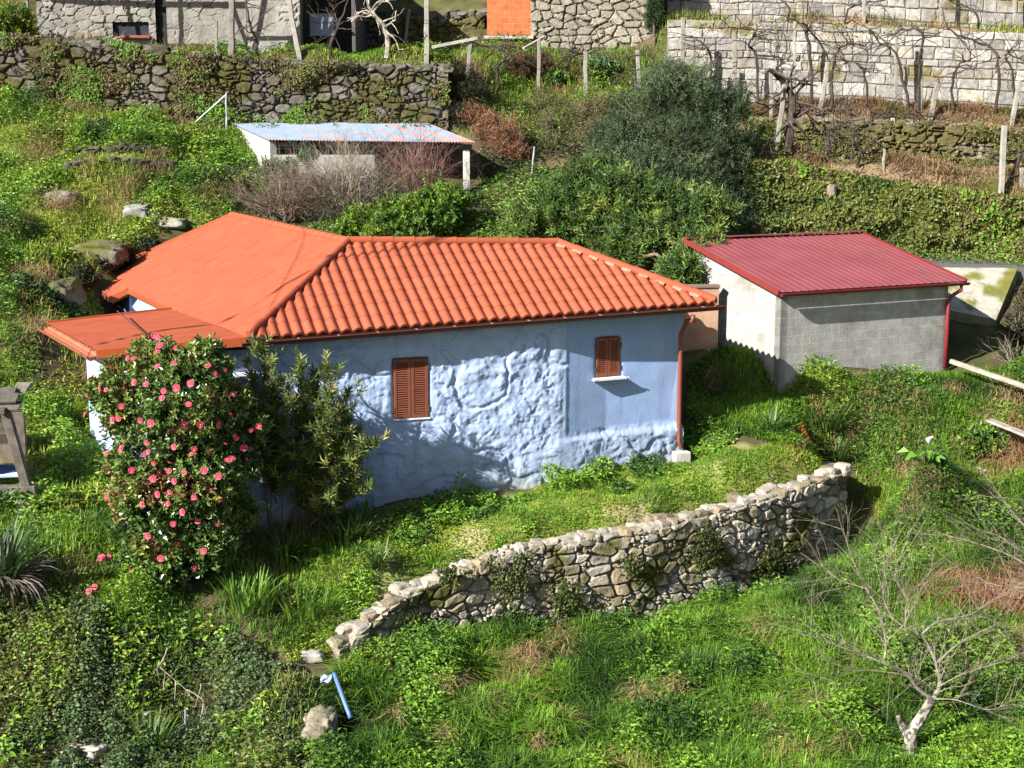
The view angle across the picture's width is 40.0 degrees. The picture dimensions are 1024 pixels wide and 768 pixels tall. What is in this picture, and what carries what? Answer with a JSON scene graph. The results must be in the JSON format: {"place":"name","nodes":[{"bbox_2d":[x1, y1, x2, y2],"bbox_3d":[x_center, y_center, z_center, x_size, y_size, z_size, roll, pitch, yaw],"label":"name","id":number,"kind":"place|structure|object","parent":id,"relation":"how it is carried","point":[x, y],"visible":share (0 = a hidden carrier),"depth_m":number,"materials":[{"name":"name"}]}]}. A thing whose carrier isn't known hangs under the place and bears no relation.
{"place":"outdoors","nodes":[
{"label":"outdoors","id":0,"kind":"place"},
{"bbox_2d":[0,0,1023,767],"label":"ground","id":1,"kind":"structure","parent":0,"point":[966,342],"depth_m":30.36,"materials":[{"name":"plant"}]},
{"bbox_2d":[0,382,38,497],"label":"granary","id":2,"kind":"structure","parent":1,"relation":"on","point":[13,442],"depth_m":25.04,"materials":[{"name":"grey stone"}]},
{"bbox_2d":[0,0,39,35],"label":"garden bush","id":3,"kind":"object","parent":1,"relation":"on","point":[22,22],"visible":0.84,"depth_m":44.05,"materials":[{"name":"green plant"}]},
{"bbox_2d":[0,515,75,608],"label":"flax plant","id":4,"kind":"object","parent":1,"relation":"on","point":[10,577],"visible":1,"depth_m":22.96,"materials":[{"name":"green plant"}]},
{"bbox_2d":[43,277,86,307],"bbox_3d":[-10.760,-1.945,32.798,1.418,1.063,1.127,0,10,0],"label":"boulder","id":5,"kind":"object","parent":1,"relation":"on","point":[70,289],"visible":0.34,"depth_m":32.61,"materials":[{"name":"stone"}]},
{"bbox_2d":[57,740,109,760],"bbox_3d":[-6.636,5.699,21.860,0.792,0.292,0.532,0,10,0],"label":"boulder","id":6,"kind":"object","parent":1,"relation":"on","point":[94,749],"visible":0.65,"depth_m":21.70,"materials":[{"name":"stone"}]},
{"bbox_2d":[69,240,129,264],"bbox_3d":[-10.568,-3.320,35.845,1.603,0.664,0.979,0,10,0],"label":"boulder","id":7,"kind":"object","parent":1,"relation":"on","point":[102,249],"visible":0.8,"depth_m":35.43,"materials":[{"name":"stone"}]},
{"bbox_2d":[63,234,160,288],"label":"bramble","id":8,"kind":"object","parent":1,"relation":"on","point":[86,275],"visible":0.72,"depth_m":35.40,"materials":[{"name":"green plant"}]},
{"bbox_2d":[64,156,178,173],"bbox_3d":[-11.110,-6.091,40.078,3.169,0.794,0.690,-5,11,-24],"label":"stone edge","id":9,"kind":"object","parent":1,"relation":"on","point":[77,162],"visible":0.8,"depth_m":39.90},
{"bbox_2d":[76,141,169,157],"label":"stone edge","id":10,"kind":"object","parent":1,"relation":"on","point":[121,147],"visible":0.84,"depth_m":40.59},
{"bbox_2d":[0,27,247,384],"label":"dry grass","id":11,"kind":"structure","parent":1,"relation":"on","point":[59,203],"depth_m":39.12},
{"bbox_2d":[103,702,192,761],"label":"agapanthus clump","id":12,"kind":"object","parent":1,"relation":"on","point":[157,740],"visible":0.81,"depth_m":22.00,"materials":[{"name":"green plant"}]},
{"bbox_2d":[0,80,336,522],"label":"slope weeds","id":13,"kind":"object","parent":1,"relation":"on","point":[71,453],"visible":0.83,"depth_m":37.25,"materials":[{"name":"green plant"}]},
{"bbox_2d":[36,0,303,54],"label":"farm building","id":14,"kind":"structure","parent":1,"relation":"on","point":[140,21],"depth_m":45.37,"materials":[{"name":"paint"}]},
{"bbox_2d":[114,22,150,38],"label":"window","id":15,"kind":"structure","parent":14,"relation":"in","point":[135,30],"depth_m":45.56,"materials":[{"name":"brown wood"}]},
{"bbox_2d":[156,0,167,45],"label":"door","id":16,"kind":"structure","parent":14,"relation":"in","point":[161,17],"depth_m":45.56,"materials":[{"name":"brown wood"}]},
{"bbox_2d":[79,331,274,591],"bbox_3d":[-5.873,1.305,24.343,3.486,4.440,2.416,0,10,0],"label":"camellia","id":17,"kind":"object","parent":1,"relation":"on","point":[173,504],"visible":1,"depth_m":23.93,"materials":[{"name":"green plant"}]},
{"bbox_2d":[0,496,385,658],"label":"garden weeds","id":18,"kind":"object","parent":1,"relation":"on","point":[128,577],"visible":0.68,"depth_m":24.20,"materials":[{"name":"green plant"}]},
{"bbox_2d":[0,586,398,767],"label":"ivy","id":19,"kind":"object","parent":1,"relation":"on","point":[247,754],"visible":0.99,"depth_m":22.45,"materials":[{"name":"green plant"}]},
{"bbox_2d":[0,33,457,130],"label":"dry stone wall","id":20,"kind":"structure","parent":1,"relation":"on","point":[246,86],"depth_m":43.11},
{"bbox_2d":[0,29,451,130],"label":"wall plants","id":21,"kind":"object","parent":20,"relation":"attached to","point":[82,84],"depth_m":43.02,"materials":[{"name":"green plant"}]},
{"bbox_2d":[9,29,450,65],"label":"terrace grass","id":22,"kind":"structure","parent":1,"relation":"on","point":[346,56],"depth_m":43.79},
{"bbox_2d":[207,563,287,616],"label":"iris clump","id":23,"kind":"object","parent":1,"relation":"on","point":[256,594],"visible":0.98,"depth_m":23.90,"materials":[{"name":"green plant"}]},
{"bbox_2d":[219,0,279,58],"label":"grapevine","id":24,"kind":"object","parent":1,"relation":"on","point":[253,34],"visible":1,"depth_m":43.34,"materials":[{"name":"brown plant"}]},
{"bbox_2d":[237,332,300,526],"bbox_3d":[-4.344,0.858,25.441,1.288,3.850,1.909,0,10,0],"label":"oleander","id":25,"kind":"object","parent":1,"relation":"on","point":[273,386],"visible":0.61,"depth_m":25.05,"materials":[{"name":"green plant"}]},
{"bbox_2d":[243,519,320,566],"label":"agapanthus clump","id":26,"kind":"object","parent":1,"relation":"on","point":[287,553],"visible":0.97,"depth_m":25.13,"materials":[{"name":"green plant"}]},
{"bbox_2d":[212,136,358,224],"bbox_3d":[-6.229,-5.518,38.860,4.368,3.088,3.781,0,10,0],"label":"bare shrub","id":27,"kind":"object","parent":1,"relation":"on","point":[289,214],"visible":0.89,"depth_m":38.87,"materials":[{"name":"brown plant"}]},
{"bbox_2d":[253,146,319,185],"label":"bare shrub","id":28,"kind":"object","parent":1,"relation":"on","point":[272,164],"visible":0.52,"depth_m":39.96,"materials":[{"name":"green plant"}]},
{"bbox_2d":[263,573,353,622],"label":"iris clump","id":29,"kind":"object","parent":1,"relation":"on","point":[299,613],"visible":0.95,"depth_m":24.10,"materials":[{"name":"green plant"}]},
{"bbox_2d":[301,704,338,741],"bbox_3d":[-3.048,5.614,22.353,0.574,1.004,0.751,0,10,0],"label":"boulder","id":30,"kind":"object","parent":1,"relation":"on","point":[319,722],"visible":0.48,"depth_m":22.16,"materials":[{"name":"stone"}]},
{"bbox_2d":[260,346,392,533],"bbox_3d":[-3.434,1.029,25.430,2.408,3.740,1.715,8,13,38],"label":"oleander","id":31,"kind":"object","parent":1,"relation":"on","point":[326,459],"visible":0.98,"depth_m":25.33,"materials":[{"name":"green plant"}]},
{"bbox_2d":[307,0,368,59],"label":"grapevine","id":32,"kind":"object","parent":1,"relation":"on","point":[333,37],"visible":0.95,"depth_m":43.39,"materials":[{"name":"brown plant"}]},
{"bbox_2d":[311,0,365,54],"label":"lean to","id":33,"kind":"object","parent":1,"relation":"on","point":[351,40],"visible":0.38,"depth_m":47.60,"materials":[{"name":"paint"}]},
{"bbox_2d":[309,13,335,49],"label":"crate","id":34,"kind":"object","parent":33,"relation":"in","point":[319,27],"visible":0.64,"depth_m":45.68,"materials":[{"name":"plastic"}]},
{"bbox_2d":[248,103,444,228],"bbox_3d":[-4.408,-5.984,38.747,5.059,3.760,5.615,6,12,29],"label":"bare shrub","id":35,"kind":"object","parent":1,"relation":"on","point":[354,176],"visible":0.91,"depth_m":38.96,"materials":[{"name":"grey plant"}]},
{"bbox_2d":[310,498,390,548],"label":"agapanthus clump","id":36,"kind":"object","parent":1,"relation":"on","point":[355,528],"visible":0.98,"depth_m":25.67,"materials":[{"name":"green plant"}]},
{"bbox_2d":[232,122,474,193],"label":"shed","id":37,"kind":"structure","parent":1,"relation":"on","point":[255,138],"depth_m":41.09,"materials":[{"name":"metal"}]},
{"bbox_2d":[347,0,406,58],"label":"grapevine","id":38,"kind":"object","parent":1,"relation":"on","point":[379,21],"visible":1,"depth_m":43.15,"materials":[{"name":"beige plant"}]},
{"bbox_2d":[349,534,408,570],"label":"agapanthus clump","id":39,"kind":"object","parent":1,"relation":"on","point":[383,564],"visible":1,"depth_m":25.09,"materials":[{"name":"green plant"}]},
{"bbox_2d":[37,212,725,530],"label":"house","id":40,"kind":"structure","parent":1,"relation":"on","point":[493,364],"depth_m":27.64,"materials":[{"name":"paint"}]},
{"bbox_2d":[392,357,430,420],"bbox_3d":[-1.930,0.087,26.844,0.738,1.208,0.105,-3,11,-17],"label":"window","id":41,"kind":"structure","parent":40,"relation":"in","point":[410,374],"depth_m":26.81,"materials":[{"name":"paint"}]},
{"bbox_2d":[592,336,629,381],"bbox_3d":[1.947,-0.511,28.115,0.797,0.873,0.272,-5,11,-25],"label":"window","id":42,"kind":"structure","parent":40,"relation":"in","point":[607,368],"depth_m":28.15,"materials":[{"name":"paint"}]},
{"bbox_2d":[330,172,473,236],"bbox_3d":[-2.878,-4.488,38.100,4.052,2.457,2.294,-3,11,-16],"label":"evergreen shrub","id":43,"kind":"object","parent":1,"relation":"on","point":[409,215],"visible":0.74,"depth_m":37.84,"materials":[{"name":"green plant"}]},
{"bbox_2d":[323,103,497,200],"bbox_3d":[-2.612,-6.423,39.812,5.135,3.745,3.659,-7,12,-32],"label":"bare shrub","id":44,"kind":"object","parent":1,"relation":"on","point":[410,184],"visible":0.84,"depth_m":39.56,"materials":[{"name":"brown plant"}]},
{"bbox_2d":[366,8,486,44],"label":"dry stone wall","id":45,"kind":"structure","parent":1,"relation":"on","point":[449,23],"depth_m":48.53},
{"bbox_2d":[437,54,495,132],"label":"scrub bush","id":46,"kind":"object","parent":1,"relation":"on","point":[477,87],"visible":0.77,"depth_m":43.34,"materials":[{"name":"green plant"}]},
{"bbox_2d":[181,9,797,279],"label":"scrub","id":47,"kind":"object","parent":1,"relation":"on","point":[502,93],"visible":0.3,"depth_m":42.73,"materials":[{"name":"green plant"}]},
{"bbox_2d":[459,99,531,163],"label":"dead bracken","id":48,"kind":"object","parent":1,"relation":"on","point":[483,120],"visible":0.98,"depth_m":42.34,"materials":[{"name":"brown plant"}]},
{"bbox_2d":[463,29,549,87],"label":"grapevine","id":49,"kind":"object","parent":1,"relation":"on","point":[500,63],"visible":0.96,"depth_m":44.97,"materials":[{"name":"brown plant"}]},
{"bbox_2d":[502,45,556,83],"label":"scrub bush","id":50,"kind":"object","parent":1,"relation":"on","point":[546,62],"visible":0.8,"depth_m":45.37,"materials":[{"name":"brown plant"}]},
{"bbox_2d":[336,409,739,620],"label":"weeds","id":51,"kind":"object","parent":1,"relation":"on","point":[453,498],"visible":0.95,"depth_m":26.91,"materials":[{"name":"green plant"}]},
{"bbox_2d":[272,439,828,662],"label":"lawn","id":52,"kind":"structure","parent":1,"relation":"on","point":[661,487],"depth_m":26.65,"materials":[{"name":"green plant"}]},
{"bbox_2d":[517,75,591,161],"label":"bush","id":53,"kind":"object","parent":1,"relation":"on","point":[537,106],"visible":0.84,"depth_m":42.89,"materials":[{"name":"green plant"}]},
{"bbox_2d":[542,66,571,88],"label":"kale plant","id":54,"kind":"object","parent":1,"relation":"on","point":[562,75],"visible":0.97,"depth_m":45.36,"materials":[{"name":"green plant"}]},
{"bbox_2d":[484,0,663,51],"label":"stone building","id":55,"kind":"structure","parent":1,"relation":"on","point":[535,19],"depth_m":47.74,"materials":[{"name":"stone"}]},
{"bbox_2d":[550,16,606,70],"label":"grapevine","id":56,"kind":"object","parent":1,"relation":"on","point":[571,56],"visible":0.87,"depth_m":45.98,"materials":[{"name":"brown plant"}]},
{"bbox_2d":[326,461,851,661],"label":"retaining wall","id":57,"kind":"structure","parent":1,"relation":"on","point":[591,557],"depth_m":26.27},
{"bbox_2d":[392,601,435,642],"bbox_3d":[-1.723,4.310,24.560,1.031,1.018,0.208,-10,14,-44],"label":"ivy patch","id":58,"kind":"object","parent":57,"relation":"attached to","point":[406,616],"visible":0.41,"depth_m":24.49,"materials":[{"name":"green plant"}]},
{"bbox_2d":[477,537,549,615],"bbox_3d":[0.004,3.422,25.269,1.441,1.513,0.219,-5,11,-25],"label":"ivy patch","id":59,"kind":"object","parent":57,"relation":"attached to","point":[513,571],"visible":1,"depth_m":25.25,"materials":[{"name":"green plant"}]},
{"bbox_2d":[533,574,598,624],"bbox_3d":[0.991,4.057,25.738,1.301,1.155,0.210,-3,11,-16],"label":"ivy patch","id":60,"kind":"object","parent":57,"relation":"attached to","point":[565,595],"visible":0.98,"depth_m":25.69,"materials":[{"name":"green plant"}]},
{"bbox_2d":[615,546,646,578],"bbox_3d":[2.214,3.300,25.971,0.649,0.672,0.208,-3,11,-16],"label":"ivy patch","id":61,"kind":"object","parent":57,"relation":"attached to","point":[630,566],"visible":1,"depth_m":25.95,"materials":[{"name":"green plant"}]},
{"bbox_2d":[677,518,729,583],"bbox_3d":[3.649,3.135,26.644,1.195,1.384,0.205,-5,12,-27],"label":"ivy patch","id":62,"kind":"object","parent":57,"relation":"attached to","point":[709,541],"visible":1,"depth_m":26.63,"materials":[{"name":"green plant"}]},
{"bbox_2d":[751,535,791,582],"bbox_3d":[5.087,3.565,27.607,0.983,1.233,0.210,-7,13,-34],"label":"ivy patch","id":63,"kind":"object","parent":57,"relation":"attached to","point":[772,563],"visible":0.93,"depth_m":27.56,"materials":[{"name":"green plant"}]},
{"bbox_2d":[563,86,632,151],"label":"scrub bush","id":64,"kind":"object","parent":1,"relation":"on","point":[596,104],"visible":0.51,"depth_m":43.41,"materials":[{"name":"green plant"}]},
{"bbox_2d":[578,49,622,82],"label":"kale plant","id":65,"kind":"object","parent":1,"relation":"on","point":[613,65],"visible":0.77,"depth_m":45.51,"materials":[{"name":"green plant"}]},
{"bbox_2d":[495,149,746,283],"bbox_3d":[3.305,-4.183,36.105,4.486,3.646,7.019,-9,14,-40],"label":"laurel tree","id":66,"kind":"object","parent":1,"relation":"on","point":[605,206],"visible":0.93,"depth_m":35.59,"materials":[{"name":"green plant"}]},
{"bbox_2d":[363,522,878,672],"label":"weeds","id":67,"kind":"object","parent":1,"relation":"on","point":[380,644],"visible":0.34,"depth_m":25.42,"materials":[{"name":"green plant"}]},
{"bbox_2d":[641,0,668,46],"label":"ivy clump","id":68,"kind":"object","parent":1,"relation":"on","point":[654,17],"visible":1,"depth_m":47.31,"materials":[{"name":"green plant"}]},
{"bbox_2d":[288,449,1023,767],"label":"meadow grass","id":69,"kind":"structure","parent":1,"relation":"on","point":[682,729],"depth_m":23.44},
{"bbox_2d":[574,51,763,237],"bbox_3d":[4.417,-6.267,38.207,5.555,5.508,4.514,0,10,0],"label":"olive tree","id":70,"kind":"object","parent":1,"relation":"on","point":[632,138],"visible":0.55,"depth_m":38.12,"materials":[{"name":"green plant"}]},
{"bbox_2d":[683,284,719,350],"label":"garden wall","id":71,"kind":"structure","parent":1,"relation":"on","point":[701,332],"depth_m":32.41,"materials":[{"name":"paint"}]},
{"bbox_2d":[653,27,749,81],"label":"grapevine","id":72,"kind":"object","parent":1,"relation":"on","point":[707,48],"visible":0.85,"depth_m":45.21,"materials":[{"name":"brown plant"}]},
{"bbox_2d":[713,3,786,102],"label":"grapevine","id":73,"kind":"object","parent":1,"relation":"on","point":[757,65],"visible":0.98,"depth_m":46.02,"materials":[{"name":"brown plant"}]},
{"bbox_2d":[746,402,800,434],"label":"agapanthus clump","id":74,"kind":"object","parent":1,"relation":"on","point":[773,427],"visible":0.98,"depth_m":29.42,"materials":[{"name":"green plant"}]},
{"bbox_2d":[748,60,829,158],"bbox_3d":[7.808,-7.659,39.057,2.486,2.863,1.868,0,10,0],"label":"grapevine","id":75,"kind":"object","parent":1,"relation":"on","point":[792,115],"visible":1,"depth_m":39.13,"materials":[{"name":"brown plant"}]},
{"bbox_2d":[771,0,840,104],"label":"grapevine","id":76,"kind":"object","parent":1,"relation":"on","point":[808,46],"visible":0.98,"depth_m":43.13,"materials":[{"name":"brown plant"}]},
{"bbox_2d":[682,230,970,396],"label":"garage","id":77,"kind":"structure","parent":1,"relation":"on","point":[862,299],"depth_m":32.17,"materials":[{"name":"concrete"}]},
{"bbox_2d":[804,399,862,431],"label":"agapanthus clump","id":78,"kind":"object","parent":1,"relation":"on","point":[823,423],"visible":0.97,"depth_m":30.34,"materials":[{"name":"green plant"}]},
{"bbox_2d":[780,88,890,160],"bbox_3d":[9.116,-7.200,39.697,2.902,2.334,1.644,-4,11,-21],"label":"grapevine","id":79,"kind":"object","parent":1,"relation":"on","point":[827,140],"visible":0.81,"depth_m":39.73,"materials":[{"name":"brown plant"}]},
{"bbox_2d":[810,16,872,108],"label":"grapevine","id":80,"kind":"object","parent":1,"relation":"on","point":[834,64],"visible":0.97,"depth_m":43.22,"materials":[{"name":"brown plant"}]},
{"bbox_2d":[666,7,1023,194],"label":"dry grass","id":81,"kind":"structure","parent":1,"relation":"on","point":[925,160],"depth_m":43.10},
{"bbox_2d":[667,20,1023,107],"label":"granite wall","id":82,"kind":"structure","parent":1,"relation":"on","point":[780,59],"depth_m":46.79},
{"bbox_2d":[667,0,1023,29],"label":"granite wall","id":83,"kind":"structure","parent":1,"relation":"on","point":[999,10],"depth_m":48.81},
{"bbox_2d":[681,342,1023,521],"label":"bank grass","id":84,"kind":"structure","parent":1,"relation":"on","point":[739,402],"depth_m":30.57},
{"bbox_2d":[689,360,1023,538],"bbox_3d":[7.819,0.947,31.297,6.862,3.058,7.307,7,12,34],"label":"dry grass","id":85,"kind":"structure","parent":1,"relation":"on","point":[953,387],"depth_m":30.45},
{"bbox_2d":[824,102,890,168],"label":"grapevine","id":86,"kind":"object","parent":1,"relation":"on","point":[857,144],"visible":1,"depth_m":39.35,"materials":[{"name":"brown plant"}]},
{"bbox_2d":[818,30,909,107],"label":"grapevine","id":87,"kind":"object","parent":1,"relation":"on","point":[865,69],"visible":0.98,"depth_m":43.07,"materials":[{"name":"brown plant"}]},
{"bbox_2d":[734,156,1023,266],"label":"ivy","id":88,"kind":"object","parent":1,"relation":"on","point":[932,221],"visible":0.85,"depth_m":38.50,"materials":[{"name":"green plant"}]},
{"bbox_2d":[735,482,1023,759],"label":"bare tree","id":89,"kind":"object","parent":1,"relation":"on","point":[910,732],"visible":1,"depth_m":21.96,"materials":[{"name":"beige plant"}]},
{"bbox_2d":[842,13,923,109],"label":"grapevine","id":90,"kind":"object","parent":1,"relation":"on","point":[872,32],"visible":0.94,"depth_m":43.13,"materials":[{"name":"brown plant"}]},
{"bbox_2d":[749,115,1023,168],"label":"dry stone wall","id":91,"kind":"structure","parent":1,"relation":"on","point":[955,140],"depth_m":42.59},
{"bbox_2d":[746,115,1023,169],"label":"wall plants","id":92,"kind":"object","parent":91,"relation":"attached to","point":[979,129],"depth_m":42.54,"materials":[{"name":"green plant"}]},
{"bbox_2d":[860,12,964,110],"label":"grapevine","id":93,"kind":"object","parent":1,"relation":"on","point":[923,38],"visible":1,"depth_m":42.78,"materials":[{"name":"brown plant"}]},
{"bbox_2d":[897,436,944,472],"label":"calla lily","id":94,"kind":"object","parent":1,"relation":"on","point":[911,455],"visible":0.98,"depth_m":27.98,"materials":[{"name":"green plant"}]},
{"bbox_2d":[888,388,1023,634],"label":"dead bracken","id":95,"kind":"object","parent":1,"relation":"on","point":[1019,596],"visible":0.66,"depth_m":26.05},
{"bbox_2d":[923,38,998,113],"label":"grapevine","id":96,"kind":"object","parent":1,"relation":"on","point":[955,72],"visible":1,"depth_m":42.94,"materials":[{"name":"brown plant"}]},
{"bbox_2d":[909,442,1023,616],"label":"bare tree","id":97,"kind":"object","parent":1,"relation":"on","point":[1005,540],"visible":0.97,"depth_m":24.68,"materials":[{"name":"brown plant"}]},
{"bbox_2d":[930,0,1002,113],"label":"grapevine","id":98,"kind":"object","parent":1,"relation":"on","point":[998,68],"visible":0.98,"depth_m":42.84,"materials":[{"name":"brown plant"}]},
{"bbox_2d":[942,267,1017,325],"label":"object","id":99,"kind":"structure","parent":1,"relation":"on","point":[983,297],"depth_m":35.94,"materials":[{"name":"concrete"}]},
{"bbox_2d":[954,418,1015,462],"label":"leafy bush","id":100,"kind":"object","parent":1,"relation":"on","point":[978,433],"visible":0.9,"depth_m":29.78,"materials":[{"name":"green plant"}]},
{"bbox_2d":[949,359,1023,388],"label":"beam","id":101,"kind":"structure","parent":1,"relation":"on","point":[987,373],"depth_m":31.69,"materials":[{"name":"grey wood"}]},
{"bbox_2d":[971,122,1023,182],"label":"grapevine","id":102,"kind":"object","parent":1,"relation":"on","point":[1017,162],"visible":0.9,"depth_m":39.38,"materials":[{"name":"brown plant"}]},
{"bbox_2d":[978,21,1023,120],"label":"grapevine","id":103,"kind":"object","parent":1,"relation":"on","point":[1012,73],"visible":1,"depth_m":42.73,"materials":[{"name":"brown plant"}]},
{"bbox_2d":[998,125,1007,192],"bbox_3d":[13.632,-5.979,39.151,0.164,2.382,0.150,0,10,0],"label":"vineyard post","id":104,"kind":"object","parent":1,"relation":"on","point":[1003,149],"visible":0.77,"depth_m":39.05,"materials":[{"name":"concrete"}]},
{"bbox_2d":[994,281,1023,360],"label":"bramble","id":105,"kind":"object","parent":1,"relation":"on","point":[1015,329],"visible":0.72,"depth_m":34.69,"materials":[{"name":"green plant"}]},
{"bbox_2d":[358,609,880,763],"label":"dry grass","id":106,"kind":"structure","parent":0,"point":[527,651],"depth_m":23.04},
{"bbox_2d":[923,257,1023,279],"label":"road","id":107,"kind":"structure","parent":0,"point":[974,264],"depth_m":37.46,"materials":[{"name":"concrete"}]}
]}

